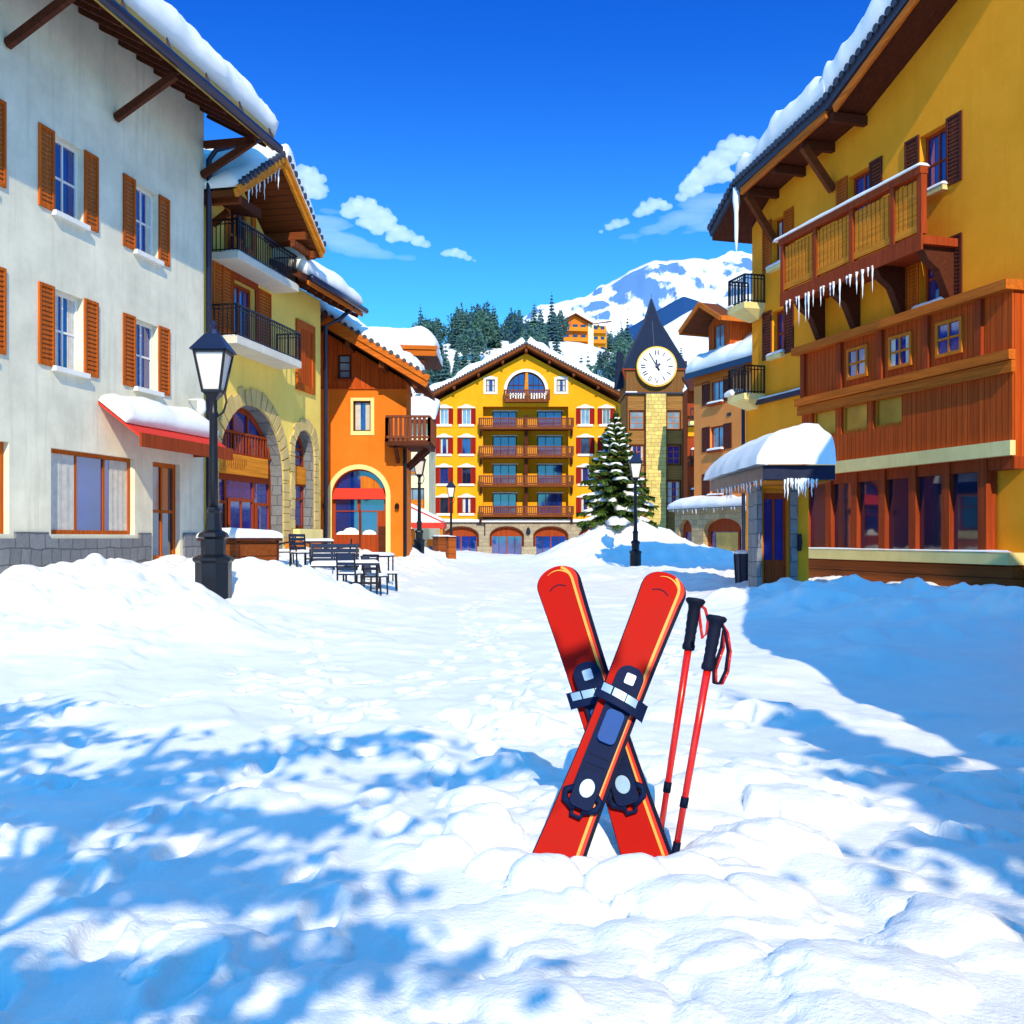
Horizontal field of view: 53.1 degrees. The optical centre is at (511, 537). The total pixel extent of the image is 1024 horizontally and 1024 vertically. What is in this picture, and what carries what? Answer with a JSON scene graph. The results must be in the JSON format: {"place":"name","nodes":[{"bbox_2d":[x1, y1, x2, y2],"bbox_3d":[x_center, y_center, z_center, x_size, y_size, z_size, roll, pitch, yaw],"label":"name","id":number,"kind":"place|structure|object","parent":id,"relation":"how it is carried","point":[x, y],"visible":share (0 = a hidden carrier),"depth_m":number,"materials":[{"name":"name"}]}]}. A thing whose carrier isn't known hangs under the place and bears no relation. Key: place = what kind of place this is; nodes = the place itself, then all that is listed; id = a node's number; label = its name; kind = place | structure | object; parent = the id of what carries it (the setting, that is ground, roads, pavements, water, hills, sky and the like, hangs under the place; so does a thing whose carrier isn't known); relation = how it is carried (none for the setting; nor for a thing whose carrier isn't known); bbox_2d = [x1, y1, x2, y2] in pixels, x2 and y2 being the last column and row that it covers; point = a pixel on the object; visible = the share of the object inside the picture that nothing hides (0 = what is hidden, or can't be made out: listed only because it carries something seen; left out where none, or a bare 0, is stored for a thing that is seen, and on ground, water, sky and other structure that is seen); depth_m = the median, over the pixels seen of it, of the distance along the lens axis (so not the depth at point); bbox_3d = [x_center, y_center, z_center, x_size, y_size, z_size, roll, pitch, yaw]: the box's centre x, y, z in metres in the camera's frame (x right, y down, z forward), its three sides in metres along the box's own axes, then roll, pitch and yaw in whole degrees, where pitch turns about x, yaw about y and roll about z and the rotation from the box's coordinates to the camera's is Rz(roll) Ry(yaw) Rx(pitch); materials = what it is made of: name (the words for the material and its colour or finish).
{"place":"outdoors","nodes":[
{"label":"outdoors","id":0,"kind":"place"},
{"bbox_2d":[0,517,1023,1023],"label":"snow ground","id":1,"kind":"structure","parent":0,"point":[280,791],"depth_m":6.05,"materials":[{"name":"snow"}]},
{"bbox_2d":[0,0,282,573],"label":"plaster house","id":2,"kind":"structure","parent":1,"relation":"on","point":[105,105],"depth_m":25.47,"materials":[{"name":"paint"}]},
{"bbox_2d":[0,442,3,533],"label":"window","id":3,"kind":"structure","parent":2,"relation":"in","point":[1,443],"depth_m":22.27,"materials":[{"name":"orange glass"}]},
{"bbox_2d":[55,292,76,369],"bbox_3d":[-10.711,-4.880,24.336,0.080,1.800,1.100,0,0,12],"label":"window","id":4,"kind":"structure","parent":2,"relation":"in","point":[65,306],"depth_m":24.50,"materials":[{"name":"blue glass"}]},
{"bbox_2d":[55,138,76,218],"bbox_3d":[-10.711,-8.480,24.336,0.080,1.800,1.100,0,0,12],"label":"window","id":5,"kind":"structure","parent":2,"relation":"in","point":[65,156],"depth_m":24.50,"materials":[{"name":"blue glass"}]},
{"bbox_2d":[51,448,129,534],"bbox_3d":[-10.471,-1.080,25.358,0.080,2.000,3.400,0,0,12],"label":"window","id":6,"kind":"structure","parent":2,"relation":"in","point":[90,493],"depth_m":25.38,"materials":[{"name":"blue glass"}]},
{"bbox_2d":[136,321,151,389],"bbox_3d":[-10.018,-4.880,27.562,0.080,1.800,1.100,0,0,12],"label":"window","id":7,"kind":"structure","parent":2,"relation":"in","point":[143,331],"depth_m":27.74,"materials":[{"name":"blue glass"}]},
{"bbox_2d":[136,186,151,254],"bbox_3d":[-10.018,-8.480,27.562,0.080,1.800,1.100,0,0,12],"label":"window","id":8,"kind":"structure","parent":2,"relation":"in","point":[143,199],"depth_m":27.74,"materials":[{"name":"blue glass"}]},
{"bbox_2d":[153,462,174,559],"bbox_3d":[-9.786,-0.730,28.533,0.080,2.700,1.400,0,0,12],"label":"door","id":9,"kind":"structure","parent":2,"relation":"in","point":[163,473],"depth_m":28.69,"materials":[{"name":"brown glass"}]},
{"bbox_2d":[189,320,236,598],"bbox_3d":[-6.267,-1.646,21.500,0.798,5.854,0.798,0,0,0],"label":"street lamp","id":10,"kind":"object","parent":1,"relation":"on","point":[213,351],"visible":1,"depth_m":21.30,"materials":[{"name":"black metal"}]},
{"bbox_2d":[195,528,283,560],"bbox_3d":[-6.750,0.411,25.399,1.658,1.310,1.418,0,0,38],"label":"planter box","id":11,"kind":"object","parent":1,"relation":"on","point":[261,544],"visible":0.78,"depth_m":24.84,"materials":[{"name":"wood"}]},
{"bbox_2d":[204,144,368,548],"bbox_3d":[-12.267,-5.765,37.235,11.230,14.769,11.918,0,0,12],"label":"yellow chalet","id":12,"kind":"object","parent":1,"relation":"on","point":[269,316],"visible":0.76,"depth_m":35.63,"materials":[{"name":"paint"}]},
{"bbox_2d":[218,500,226,527],"bbox_3d":[-9.628,-0.295,33.496,0.080,1.870,1.080,0,0,12],"label":"side door","id":13,"kind":"structure","parent":12,"relation":"in","point":[222,503],"depth_m":33.90,"materials":[{"name":"brown wood"}]},
{"bbox_2d":[231,214,245,247],"bbox_3d":[-9.276,-10.055,34.177,0.080,2.090,1.562,0,0,12],"label":"balcony door","id":14,"kind":"structure","parent":12,"relation":"in","point":[243,218],"depth_m":34.37,"materials":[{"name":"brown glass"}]},
{"bbox_2d":[227,498,253,528],"bbox_3d":[-9.287,-0.345,35.079,0.080,1.970,1.800,0,0,12],"label":"shop door","id":15,"kind":"structure","parent":12,"relation":"in","point":[240,512],"depth_m":35.04,"materials":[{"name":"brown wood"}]},
{"bbox_2d":[234,283,249,337],"bbox_3d":[-9.216,-7.440,34.464,0.080,2.080,1.588,0,0,12],"label":"balcony door","id":16,"kind":"structure","parent":12,"relation":"in","point":[241,295],"depth_m":34.64,"materials":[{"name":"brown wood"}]},
{"bbox_2d":[218,407,270,529],"bbox_3d":[-9.348,-1.740,35.082,0.100,5.480,4.800,0,0,12],"label":"arch window","id":17,"kind":"structure","parent":12,"relation":"in","point":[256,489],"depth_m":35.55,"materials":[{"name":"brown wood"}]},
{"bbox_2d":[255,503,269,529],"bbox_3d":[-8.946,-0.295,36.674,0.080,1.870,1.060,0,0,12],"label":"side door","id":18,"kind":"structure","parent":12,"relation":"in","point":[262,510],"depth_m":36.72,"materials":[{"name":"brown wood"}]},
{"bbox_2d":[294,436,302,528],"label":"arch window","id":19,"kind":"structure","parent":12,"relation":"in","point":[298,452],"depth_m":39.87,"materials":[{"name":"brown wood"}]},
{"bbox_2d":[288,534,310,566],"bbox_3d":[-5.615,0.382,27.216,0.532,0.956,0.562,0,0,-35],"label":"cafe chair","id":20,"kind":"object","parent":1,"relation":"on","point":[296,549],"visible":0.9,"depth_m":27.32,"materials":[{"name":"black metal"}]},
{"bbox_2d":[303,538,333,567],"bbox_3d":[-5.387,0.428,28.500,0.845,0.826,0.678,0,0,-11],"label":"cafe table","id":21,"kind":"object","parent":1,"relation":"on","point":[320,540],"visible":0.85,"depth_m":28.20,"materials":[{"name":"black metal"}]},
{"bbox_2d":[308,543,358,581],"bbox_3d":[-4.447,0.655,25.570,1.248,1.024,0.594,0,0,-8],"label":"bench","id":22,"kind":"object","parent":1,"relation":"on","point":[321,562],"visible":0.67,"depth_m":25.74,"materials":[{"name":"black metal"}]},
{"bbox_2d":[336,553,361,584],"bbox_3d":[-3.852,0.836,24.180,0.483,0.956,0.562,0,0,10],"label":"cafe chair","id":23,"kind":"object","parent":1,"relation":"on","point":[343,571],"visible":0.93,"depth_m":23.96,"materials":[{"name":"black metal"}]},
{"bbox_2d":[345,559,378,593],"bbox_3d":[-3.675,0.948,25.000,0.846,0.824,0.679,0,0,-9],"label":"cafe table","id":24,"kind":"object","parent":1,"relation":"on","point":[369,562],"visible":0.69,"depth_m":24.74,"materials":[{"name":"black metal"}]},
{"bbox_2d":[299,288,436,556],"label":"orange house","id":25,"kind":"structure","parent":1,"relation":"on","point":[375,374],"depth_m":44.00,"materials":[{"name":"paint"}]},
{"bbox_2d":[338,354,350,377],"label":"window","id":26,"kind":"structure","parent":25,"relation":"in","point":[344,360],"depth_m":44.08,"materials":[{"name":"grey glass"}]},
{"bbox_2d":[354,401,370,430],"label":"window","id":27,"kind":"structure","parent":25,"relation":"in","point":[362,409],"depth_m":44.18,"materials":[{"name":"white glass"}]},
{"bbox_2d":[359,510,385,551],"bbox_3d":[-6.033,-0.226,44.290,1.150,1.892,0.060,0,0,0],"label":"door","id":28,"kind":"structure","parent":25,"relation":"in","point":[381,529],"depth_m":44.26,"materials":[{"name":"wood"}]},
{"bbox_2d":[361,556,387,594],"bbox_3d":[-3.437,0.944,25.606,0.562,0.956,0.483,0,0,15],"label":"cafe chair","id":29,"kind":"object","parent":1,"relation":"on","point":[370,575],"visible":0.86,"depth_m":25.45,"materials":[{"name":"black metal"}]},
{"bbox_2d":[360,552,394,581],"bbox_3d":[-3.800,0.831,29.000,0.846,0.838,0.680,0,0,6],"label":"cafe table","id":30,"kind":"object","parent":1,"relation":"on","point":[386,554],"visible":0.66,"depth_m":28.76,"materials":[{"name":"black metal"}]},
{"bbox_2d":[381,326,442,369],"bbox_3d":[-8.852,-4.881,55.259,10.079,13.002,5.804,0,0,0],"label":"brown chalet","id":31,"kind":"object","parent":1,"relation":"on","point":[421,343],"visible":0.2,"depth_m":52.60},
{"bbox_2d":[413,452,426,553],"bbox_3d":[-5.249,-2.038,58.000,0.798,6.054,0.798,0,0,0],"label":"street lamp","id":32,"kind":"object","parent":1,"relation":"on","point":[419,540],"visible":0.77,"depth_m":57.83,"materials":[{"name":"black metal"}]},
{"bbox_2d":[411,396,439,546],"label":"cream house","id":33,"kind":"structure","parent":1,"relation":"on","point":[422,405],"depth_m":80.00,"materials":[{"name":"paint"}]},
{"bbox_2d":[411,503,446,549],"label":"cafe awning","id":34,"kind":"object","parent":33,"relation":"attached to","point":[429,519],"visible":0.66,"depth_m":75.00,"materials":[{"name":"red fabric"}]},
{"bbox_2d":[432,535,449,551],"bbox_3d":[-4.247,0.444,62.000,0.940,1.218,0.940,0,0,-29],"label":"planter box","id":35,"kind":"object","parent":1,"relation":"on","point":[439,542],"visible":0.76,"depth_m":61.59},
{"bbox_2d":[445,536,456,558],"bbox_3d":[-3.570,0.625,60.000,0.580,1.485,0.580,0,0,-23],"label":"planter box","id":36,"kind":"object","parent":1,"relation":"on","point":[450,547],"visible":0.98,"depth_m":59.78,"materials":[{"name":"wood"}]},
{"bbox_2d":[446,479,455,535],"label":"street lamp","id":37,"kind":"object","parent":1,"relation":"on","point":[451,486],"visible":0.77,"depth_m":82.83,"materials":[{"name":"black metal"}]},
{"bbox_2d":[420,337,620,554],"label":"hotel","id":38,"kind":"structure","parent":1,"relation":"on","point":[521,424],"depth_m":106.00,"materials":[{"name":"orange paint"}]},
{"bbox_2d":[445,528,477,551],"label":"shop window","id":39,"kind":"structure","parent":38,"relation":"in","point":[467,539],"depth_m":106.24,"materials":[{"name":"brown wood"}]},
{"bbox_2d":[493,412,516,424],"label":"balcony door","id":40,"kind":"structure","parent":38,"relation":"in","point":[495,414],"depth_m":107.23,"materials":[{"name":"blue glass"}]},
{"bbox_2d":[493,436,516,453],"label":"balcony door","id":41,"kind":"structure","parent":38,"relation":"in","point":[497,440],"depth_m":107.23,"materials":[{"name":"blue glass"}]},
{"bbox_2d":[493,465,516,484],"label":"balcony door","id":42,"kind":"structure","parent":38,"relation":"in","point":[497,469],"depth_m":107.23,"materials":[{"name":"blue glass"}]},
{"bbox_2d":[493,493,516,514],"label":"balcony door","id":43,"kind":"structure","parent":38,"relation":"in","point":[499,499],"depth_m":107.23,"materials":[{"name":"blue glass"}]},
{"bbox_2d":[491,528,522,553],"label":"shop window","id":44,"kind":"structure","parent":38,"relation":"in","point":[503,540],"depth_m":106.24,"materials":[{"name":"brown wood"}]},
{"bbox_2d":[507,372,544,393],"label":"arch window","id":45,"kind":"structure","parent":38,"relation":"in","point":[518,381],"depth_m":106.19,"materials":[{"name":"blue glass"}]},
{"bbox_2d":[537,412,561,424],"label":"balcony door","id":46,"kind":"structure","parent":38,"relation":"in","point":[539,414],"depth_m":107.23,"materials":[{"name":"blue glass"}]},
{"bbox_2d":[537,436,561,453],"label":"balcony door","id":47,"kind":"structure","parent":38,"relation":"in","point":[541,440],"depth_m":107.23,"materials":[{"name":"blue glass"}]},
{"bbox_2d":[537,465,561,484],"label":"balcony door","id":48,"kind":"structure","parent":38,"relation":"in","point":[541,469],"depth_m":107.23,"materials":[{"name":"blue glass"}]},
{"bbox_2d":[537,493,561,514],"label":"balcony door","id":49,"kind":"structure","parent":38,"relation":"in","point":[543,499],"depth_m":107.23,"materials":[{"name":"blue glass"}]},
{"bbox_2d":[535,528,566,554],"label":"shop window","id":50,"kind":"structure","parent":38,"relation":"in","point":[545,538],"depth_m":106.24,"materials":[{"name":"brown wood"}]},
{"bbox_2d":[537,566,671,856],"bbox_3d":[0.470,0.953,5.250,0.270,1.748,0.143,-19,-16,6],"label":"ski","id":51,"kind":"object","parent":1,"relation":"on","point":[635,819],"visible":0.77,"depth_m":5.28,"materials":[{"name":"red plastic"}]},
{"bbox_2d":[532,572,685,857],"bbox_3d":[0.486,0.947,5.090,0.270,1.763,0.144,22,-17,6],"label":"ski","id":52,"kind":"object","parent":1,"relation":"on","point":[573,818],"visible":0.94,"depth_m":5.07,"materials":[{"name":"red plastic"}]},
{"bbox_2d":[575,404,658,531],"bbox_3d":[6.361,-4.149,61.789,5.260,7.836,5.616,0,0,0],"label":"spruce tree","id":53,"kind":"object","parent":1,"relation":"on","point":[612,503],"visible":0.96,"depth_m":61.23,"materials":[{"name":"green plant"}]},
{"bbox_2d":[628,450,642,565],"bbox_3d":[6.386,-1.475,53.000,0.760,6.100,0.760,0,0,0],"label":"street lamp","id":54,"kind":"object","parent":1,"relation":"on","point":[635,461],"visible":0.97,"depth_m":52.83,"materials":[{"name":"black metal"}]},
{"bbox_2d":[614,294,686,532],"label":"clock tower","id":55,"kind":"structure","parent":1,"relation":"on","point":[649,375],"depth_m":91.92,"materials":[{"name":"beige stone"}]},
{"bbox_2d":[630,411,642,428],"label":"window","id":56,"kind":"structure","parent":55,"relation":"in","point":[636,417],"depth_m":92.10,"materials":[{"name":"blue glass"}]},
{"bbox_2d":[667,411,679,428],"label":"window","id":57,"kind":"structure","parent":55,"relation":"in","point":[673,417],"depth_m":92.10,"materials":[{"name":"blue glass"}]},
{"bbox_2d":[667,446,679,463],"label":"window","id":58,"kind":"structure","parent":55,"relation":"in","point":[673,452],"depth_m":92.10,"materials":[{"name":"blue glass"}]},
{"bbox_2d":[667,481,679,503],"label":"window","id":59,"kind":"structure","parent":55,"relation":"in","point":[673,487],"depth_m":92.10,"materials":[{"name":"blue glass"}]},
{"bbox_2d":[660,597,708,830],"bbox_3d":[0.890,0.995,5.400,0.152,1.367,0.108,9,-4,0],"label":"ski pole","id":60,"kind":"object","parent":1,"relation":"on","point":[695,605],"visible":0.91,"depth_m":5.40,"materials":[{"name":"metal"}]},
{"bbox_2d":[682,377,693,508],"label":"timber wing","id":61,"kind":"structure","parent":1,"relation":"on","point":[688,441],"depth_m":84.00,"materials":[{"name":"wood"}]},
{"bbox_2d":[671,614,731,853],"bbox_3d":[0.937,1.020,5.100,0.160,1.280,0.108,11,-5,0],"label":"ski pole","id":62,"kind":"object","parent":1,"relation":"on","point":[711,661],"visible":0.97,"depth_m":5.11,"materials":[{"name":"metal"}]},
{"bbox_2d":[667,301,751,550],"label":"salmon house","id":63,"kind":"structure","parent":1,"relation":"on","point":[708,518],"depth_m":67.33,"materials":[{"name":"paint"}]},
{"bbox_2d":[683,520,691,541],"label":"shop window","id":64,"kind":"structure","parent":63,"relation":"in","point":[687,531],"depth_m":69.40,"materials":[{"name":"brown wood"}]},
{"bbox_2d":[712,380,722,400],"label":"window","id":65,"kind":"structure","parent":63,"relation":"in","point":[717,387],"depth_m":67.65,"materials":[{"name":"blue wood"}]},
{"bbox_2d":[712,425,722,447],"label":"window","id":66,"kind":"structure","parent":63,"relation":"in","point":[717,432],"depth_m":67.65,"materials":[{"name":"blue glass"}]},
{"bbox_2d":[715,323,723,348],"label":"window","id":67,"kind":"structure","parent":63,"relation":"in","point":[719,329],"depth_m":68.36,"materials":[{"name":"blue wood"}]},
{"bbox_2d":[708,518,740,550],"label":"shop window","id":68,"kind":"structure","parent":63,"relation":"in","point":[725,534],"depth_m":65.15,"materials":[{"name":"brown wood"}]},
{"bbox_2d":[733,550,747,582],"bbox_3d":[6.540,0.857,29.000,0.554,1.020,0.554,0,0,-11],"label":"litter bin","id":69,"kind":"object","parent":1,"relation":"on","point":[740,565],"visible":0.68,"depth_m":28.80,"materials":[{"name":"black metal"}]},
{"bbox_2d":[703,423,835,586],"bbox_3d":[6.623,-0.639,27.213,1.913,4.518,6.813,0,0,0],"label":"porch","id":70,"kind":"object","parent":1,"relation":"on","point":[778,522],"visible":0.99,"depth_m":25.92,"materials":[{"name":"stone"},{"name":"navy metal"},{"name":"snow"}]},
{"bbox_2d":[764,493,785,583],"bbox_3d":[6.650,0.195,26.093,0.637,2.650,0.095,0,0,0],"label":"door","id":71,"kind":"structure","parent":70,"relation":"in","point":[774,503],"depth_m":26.11,"materials":[{"name":"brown wood"}]},
{"bbox_2d":[707,0,1023,587],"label":"golden house","id":72,"kind":"structure","parent":1,"relation":"on","point":[870,209],"depth_m":28.96,"materials":[{"name":"paint"}]},
{"bbox_2d":[777,310,782,349],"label":"window","id":73,"kind":"structure","parent":72,"relation":"in","point":[779,314],"depth_m":36.56,"materials":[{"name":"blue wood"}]},
{"bbox_2d":[814,409,834,435],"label":"window","id":74,"kind":"structure","parent":72,"relation":"in","point":[826,419],"depth_m":32.60,"materials":[{"name":"yellow glass"}]},
{"bbox_2d":[843,402,866,433],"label":"window","id":75,"kind":"structure","parent":72,"relation":"in","point":[854,416],"depth_m":31.18,"materials":[{"name":"yellow glass"}]},
{"bbox_2d":[846,344,868,380],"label":"window","id":76,"kind":"structure","parent":72,"relation":"in","point":[857,358],"depth_m":30.77,"materials":[{"name":"blue glass"}]},
{"bbox_2d":[854,170,868,209],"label":"window","id":77,"kind":"structure","parent":72,"relation":"in","point":[861,182],"depth_m":31.96,"materials":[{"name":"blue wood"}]},
{"bbox_2d":[875,395,900,427],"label":"window","id":78,"kind":"structure","parent":72,"relation":"in","point":[887,410],"depth_m":29.65,"materials":[{"name":"yellow glass"}]},
{"bbox_2d":[888,331,912,369],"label":"window","id":79,"kind":"structure","parent":72,"relation":"in","point":[900,346],"depth_m":28.85,"materials":[{"name":"blue glass"}]},
{"bbox_2d":[926,267,940,301],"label":"window","id":80,"kind":"structure","parent":72,"relation":"in","point":[932,290],"depth_m":28.88,"materials":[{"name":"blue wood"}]},
{"bbox_2d":[926,127,945,187],"bbox_3d":[11.926,-10.465,28.515,0.080,1.721,1.100,0,0,-16],"label":"window","id":81,"kind":"structure","parent":72,"relation":"in","point":[935,143],"depth_m":28.68,"materials":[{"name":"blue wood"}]},
{"bbox_2d":[935,316,963,358],"bbox_3d":[11.513,-5.264,26.967,0.080,0.943,1.000,0,0,-16],"label":"window","id":82,"kind":"structure","parent":72,"relation":"in","point":[949,334],"depth_m":26.93,"materials":[{"name":"blue glass"}]},
{"bbox_2d":[163,0,871,344],"label":"sky","id":83,"kind":"structure","parent":0,"point":[507,154],"materials":[{"name":"blue"}]},
{"bbox_2d":[411,341,686,395],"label":"wooded hill","id":84,"kind":"structure","parent":0,"point":[574,351],"depth_m":262.19,"materials":[{"name":"snow"}]},
{"bbox_2d":[411,315,436,334],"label":"round tree","id":85,"kind":"object","parent":84,"relation":"on","point":[426,324],"visible":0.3,"depth_m":275.66,"materials":[{"name":"green plant"}]},
{"bbox_2d":[437,342,451,381],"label":"fir tree","id":86,"kind":"object","parent":84,"relation":"on","point":[445,374],"visible":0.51,"depth_m":226.44,"materials":[{"name":"green plant"}]},
{"bbox_2d":[447,310,459,348],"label":"fir tree","id":87,"kind":"object","parent":84,"relation":"on","point":[452,341],"visible":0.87,"depth_m":267.29,"materials":[{"name":"green plant"}]},
{"bbox_2d":[447,302,467,339],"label":"round tree","id":88,"kind":"object","parent":84,"relation":"on","point":[451,322],"visible":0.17,"depth_m":295.50,"materials":[{"name":"green plant"}]},
{"bbox_2d":[454,325,487,357],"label":"round tree","id":89,"kind":"object","parent":84,"relation":"on","point":[480,341],"visible":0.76,"depth_m":248.09,"materials":[{"name":"green plant"}]},
{"bbox_2d":[467,302,498,332],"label":"round tree","id":90,"kind":"object","parent":84,"relation":"on","point":[473,316],"visible":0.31,"depth_m":266.36,"materials":[{"name":"green plant"}]},
{"bbox_2d":[469,310,498,351],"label":"round tree","id":91,"kind":"object","parent":84,"relation":"on","point":[479,321],"visible":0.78,"depth_m":259.53,"materials":[{"name":"green plant"}]},
{"bbox_2d":[487,308,501,347],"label":"fir tree","id":92,"kind":"object","parent":84,"relation":"on","point":[498,343],"visible":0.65,"depth_m":264.88,"materials":[{"name":"green plant"}]},
{"bbox_2d":[502,307,525,336],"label":"round tree","id":93,"kind":"object","parent":84,"relation":"on","point":[509,320],"visible":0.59,"depth_m":277.95,"materials":[{"name":"green plant"}]},
{"bbox_2d":[506,317,530,343],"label":"round tree","id":94,"kind":"object","parent":84,"relation":"on","point":[516,330],"visible":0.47,"depth_m":256.75,"materials":[{"name":"green plant"}]},
{"bbox_2d":[515,324,549,347],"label":"round tree","id":95,"kind":"object","parent":84,"relation":"on","point":[537,338],"visible":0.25,"depth_m":242.50,"materials":[{"name":"green plant"}]},
{"bbox_2d":[546,292,557,340],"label":"fir tree","id":96,"kind":"object","parent":84,"relation":"on","point":[550,329],"visible":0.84,"depth_m":282.04,"materials":[{"name":"green plant"}]},
{"bbox_2d":[552,310,571,336],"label":"round tree","id":97,"kind":"object","parent":84,"relation":"on","point":[563,319],"visible":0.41,"depth_m":287.14,"materials":[{"name":"green plant"}]},
{"bbox_2d":[561,313,611,349],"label":"hillside lodge","id":98,"kind":"structure","parent":84,"relation":"on","point":[583,330],"depth_m":299.97,"materials":[{"name":"orange paint"}]},
{"bbox_2d":[594,348,611,370],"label":"round tree","id":99,"kind":"object","parent":84,"relation":"on","point":[600,363],"visible":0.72,"depth_m":243.41,"materials":[{"name":"green plant"}]},
{"bbox_2d":[598,357,615,381],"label":"round tree","id":100,"kind":"object","parent":84,"relation":"on","point":[606,374],"visible":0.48,"depth_m":231.88,"materials":[{"name":"green plant"}]},
{"bbox_2d":[523,251,751,337],"bbox_3d":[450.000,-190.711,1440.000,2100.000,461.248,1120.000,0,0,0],"label":"mountain","id":101,"kind":"structure","parent":0,"point":[617,301],"depth_m":1457.45,"materials":[{"name":"snow"}]},
{"bbox_2d":[608,297,701,344],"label":"wooded ridge","id":102,"kind":"structure","parent":0,"point":[673,311],"depth_m":969.95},
{"bbox_2d":[663,294,750,365],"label":"foothill","id":103,"kind":"structure","parent":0,"point":[692,347],"depth_m":719.09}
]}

